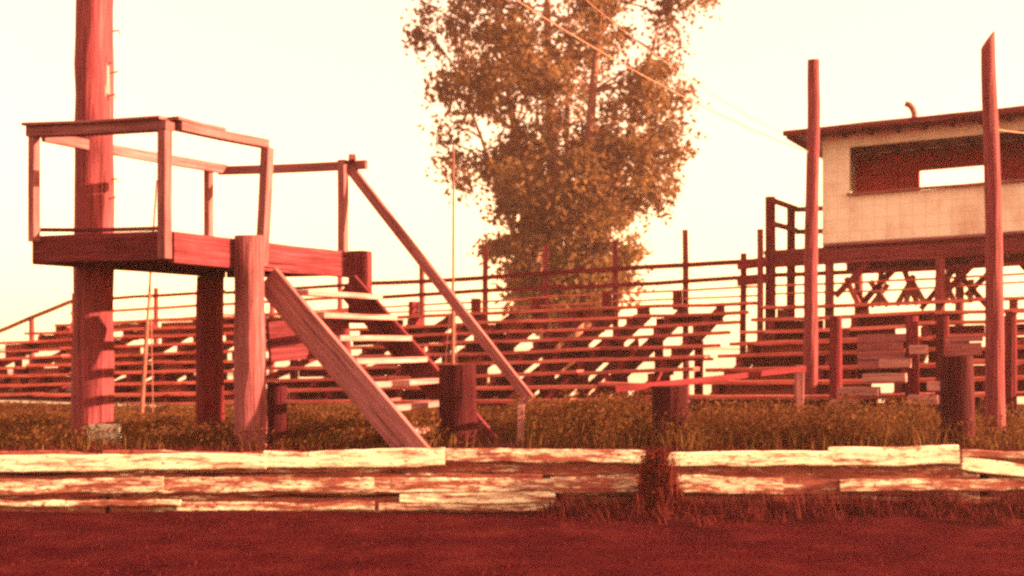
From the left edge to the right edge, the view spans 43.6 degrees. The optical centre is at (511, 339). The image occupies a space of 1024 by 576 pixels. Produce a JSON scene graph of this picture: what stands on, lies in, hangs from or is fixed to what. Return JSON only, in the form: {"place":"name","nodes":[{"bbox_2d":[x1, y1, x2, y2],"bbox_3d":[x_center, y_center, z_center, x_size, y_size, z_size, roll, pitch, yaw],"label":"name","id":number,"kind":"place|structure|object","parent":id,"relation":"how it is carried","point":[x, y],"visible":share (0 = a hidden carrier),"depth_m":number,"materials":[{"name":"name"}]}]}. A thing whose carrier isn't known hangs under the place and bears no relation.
{"place":"outdoors","nodes":[
{"label":"outdoors","id":0,"kind":"place"},
{"bbox_2d":[0,400,326,412],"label":"path","id":1,"kind":"structure","parent":0,"point":[12,401],"depth_m":22.20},
{"bbox_2d":[0,501,1023,575],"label":"dirt track","id":2,"kind":"structure","parent":0,"point":[41,548],"depth_m":10.11,"materials":[{"name":"soil"}]},
{"bbox_2d":[0,445,1023,512],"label":"crash barrier","id":3,"kind":"object","parent":2,"relation":"on","point":[442,479],"visible":0.88,"depth_m":12.03,"materials":[{"name":"white wood"}]},
{"bbox_2d":[629,441,696,512],"bbox_3d":[1.353,1.254,11.869,0.603,0.675,0.453,0,0,-22],"label":"weed clump","id":4,"kind":"object","parent":2,"relation":"on","point":[658,478],"visible":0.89,"depth_m":11.76,"materials":[{"name":"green plant"}]},
{"bbox_2d":[0,440,1023,575],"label":"grass","id":5,"kind":"structure","parent":0,"point":[575,507],"depth_m":11.71,"materials":[{"name":"green plant"}]},
{"bbox_2d":[0,348,1023,511],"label":"ground","id":6,"kind":"structure","parent":0,"point":[157,399],"depth_m":13.10,"materials":[{"name":"brown soil"}]},
{"bbox_2d":[71,0,120,445],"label":"utility pole","id":7,"kind":"object","parent":6,"relation":"on","point":[92,377],"visible":0.84,"depth_m":13.18,"materials":[{"name":"brown wood"}]},
{"bbox_2d":[87,424,120,447],"bbox_3d":[-4.129,0.983,12.950,0.290,0.255,0.195,0,0,9],"label":"concrete block","id":8,"kind":"object","parent":6,"relation":"on","point":[104,427],"depth_m":12.86,"materials":[{"name":"grey concrete"}]},
{"bbox_2d":[140,180,156,414],"bbox_3d":[-4.934,-0.504,17.600,0.332,3.393,0.266,0,0,37],"label":"mast","id":9,"kind":"object","parent":6,"relation":"on","point":[144,368],"visible":0.7,"depth_m":17.58,"materials":[{"name":"metal"}]},
{"bbox_2d":[0,277,347,404],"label":"bleachers","id":10,"kind":"object","parent":6,"relation":"on","point":[34,377],"visible":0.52,"depth_m":25.56,"materials":[{"name":"orange wood"}]},
{"bbox_2d":[21,115,533,450],"bbox_3d":[-2.314,-0.430,13.141,4.078,3.373,3.404,0,0,26],"label":"viewing stand","id":11,"kind":"object","parent":6,"relation":"on","point":[248,264],"visible":0.97,"depth_m":12.81,"materials":[{"name":"brown wood"}]},
{"bbox_2d":[267,382,287,445],"bbox_3d":[-2.376,0.810,12.947,0.207,0.760,0.211,0,0,0],"label":"stub post","id":12,"kind":"object","parent":6,"relation":"on","point":[277,420],"visible":0.65,"depth_m":12.86,"materials":[{"name":"brown wood"}]},
{"bbox_2d":[445,144,456,364],"bbox_3d":[-0.863,-0.829,18.632,0.093,4.038,0.564,0,0,26],"label":"mast","id":13,"kind":"object","parent":6,"relation":"on","point":[453,322],"visible":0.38,"depth_m":18.59,"materials":[{"name":"metal"}]},
{"bbox_2d":[439,364,477,448],"bbox_3d":[-0.537,0.720,12.901,0.403,0.942,0.389,0,0,0],"label":"stub post","id":14,"kind":"object","parent":6,"relation":"on","point":[457,399],"visible":0.8,"depth_m":12.74,"materials":[{"name":"brown wood"}]},
{"bbox_2d":[224,229,756,412],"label":"bleachers","id":15,"kind":"object","parent":6,"relation":"on","point":[618,356],"visible":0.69,"depth_m":21.78,"materials":[{"name":"brown wood"}]},
{"bbox_2d":[0,382,1023,455],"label":"weeds","id":16,"kind":"object","parent":6,"relation":"on","point":[609,423],"visible":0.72,"depth_m":12.99,"materials":[{"name":"green plant"}]},
{"bbox_2d":[398,0,720,370],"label":"tree","id":17,"kind":"object","parent":6,"relation":"on","point":[555,206],"visible":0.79,"depth_m":38.58,"materials":[{"name":"green plant"}]},
{"bbox_2d":[652,385,688,448],"bbox_3d":[1.587,0.825,12.805,0.380,0.732,0.374,0,0,0],"label":"stub post","id":18,"kind":"object","parent":6,"relation":"on","point":[670,400],"visible":0.56,"depth_m":12.65,"materials":[{"name":"brown wood"}]},
{"bbox_2d":[613,366,805,392],"bbox_3d":[2.160,0.404,13.502,3.142,0.215,0.046,0,0,-42],"label":"plank rail","id":19,"kind":"object","parent":18,"relation":"attached to","point":[680,382],"visible":0.92,"depth_m":13.40,"materials":[{"name":"brown wood"}]},
{"bbox_2d":[794,365,803,418],"bbox_3d":[3.282,0.715,14.631,0.095,0.850,0.125,0,0,0],"label":"fence post","id":20,"kind":"object","parent":6,"relation":"on","point":[798,387],"visible":0.5,"depth_m":14.57,"materials":[{"name":"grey wood"}]},
{"bbox_2d":[803,59,819,394],"bbox_3d":[4.062,-1.258,17.398,0.247,5.098,0.223,0,0,0],"label":"bare pole","id":21,"kind":"object","parent":6,"relation":"on","point":[810,346],"visible":0.84,"depth_m":17.32,"materials":[{"name":"brown wood"}]},
{"bbox_2d":[516,0,807,151],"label":"overhead wire","id":22,"kind":"object","parent":21,"relation":"attached to","point":[653,80],"visible":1,"depth_m":15.44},
{"bbox_2d":[688,261,1023,428],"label":"bleachers","id":23,"kind":"object","parent":6,"relation":"on","point":[863,352],"visible":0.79,"depth_m":17.93,"materials":[{"name":"brown wood"}]},
{"bbox_2d":[737,101,1023,353],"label":"announcer booth","id":24,"kind":"object","parent":6,"relation":"on","point":[880,208],"visible":0.68,"depth_m":21.04,"materials":[{"name":"grey wood"}]},
{"bbox_2d":[586,0,781,132],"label":"overhead wire","id":25,"kind":"object","parent":24,"relation":"attached to","point":[678,71],"visible":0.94,"depth_m":19.14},
{"bbox_2d":[940,356,974,447],"bbox_3d":[4.494,0.675,12.900,0.345,1.033,0.333,0,0,0],"label":"stub post","id":26,"kind":"object","parent":6,"relation":"on","point":[957,398],"visible":0.76,"depth_m":12.76,"materials":[{"name":"brown wood"}]},
{"bbox_2d":[981,31,1005,439],"bbox_3d":[5.119,-0.997,13.597,0.267,4.577,0.212,0,0,0],"label":"bare pole","id":27,"kind":"object","parent":6,"relation":"on","point":[994,350],"visible":0.94,"depth_m":13.53,"materials":[{"name":"brown wood"}]},
{"bbox_2d":[979,126,1023,133],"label":"overhead wire","id":28,"kind":"object","parent":27,"relation":"attached to","point":[1007,130],"visible":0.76,"depth_m":13.90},
{"bbox_2d":[0,348,1023,403],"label":"gravel lot","id":29,"kind":"structure","parent":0,"point":[716,362],"depth_m":50.46,"materials":[{"name":"beige gravel"}]},
{"bbox_2d":[0,0,1023,347],"label":"sky","id":30,"kind":"structure","parent":0,"point":[319,80],"materials":[{"name":"white"}]}
]}

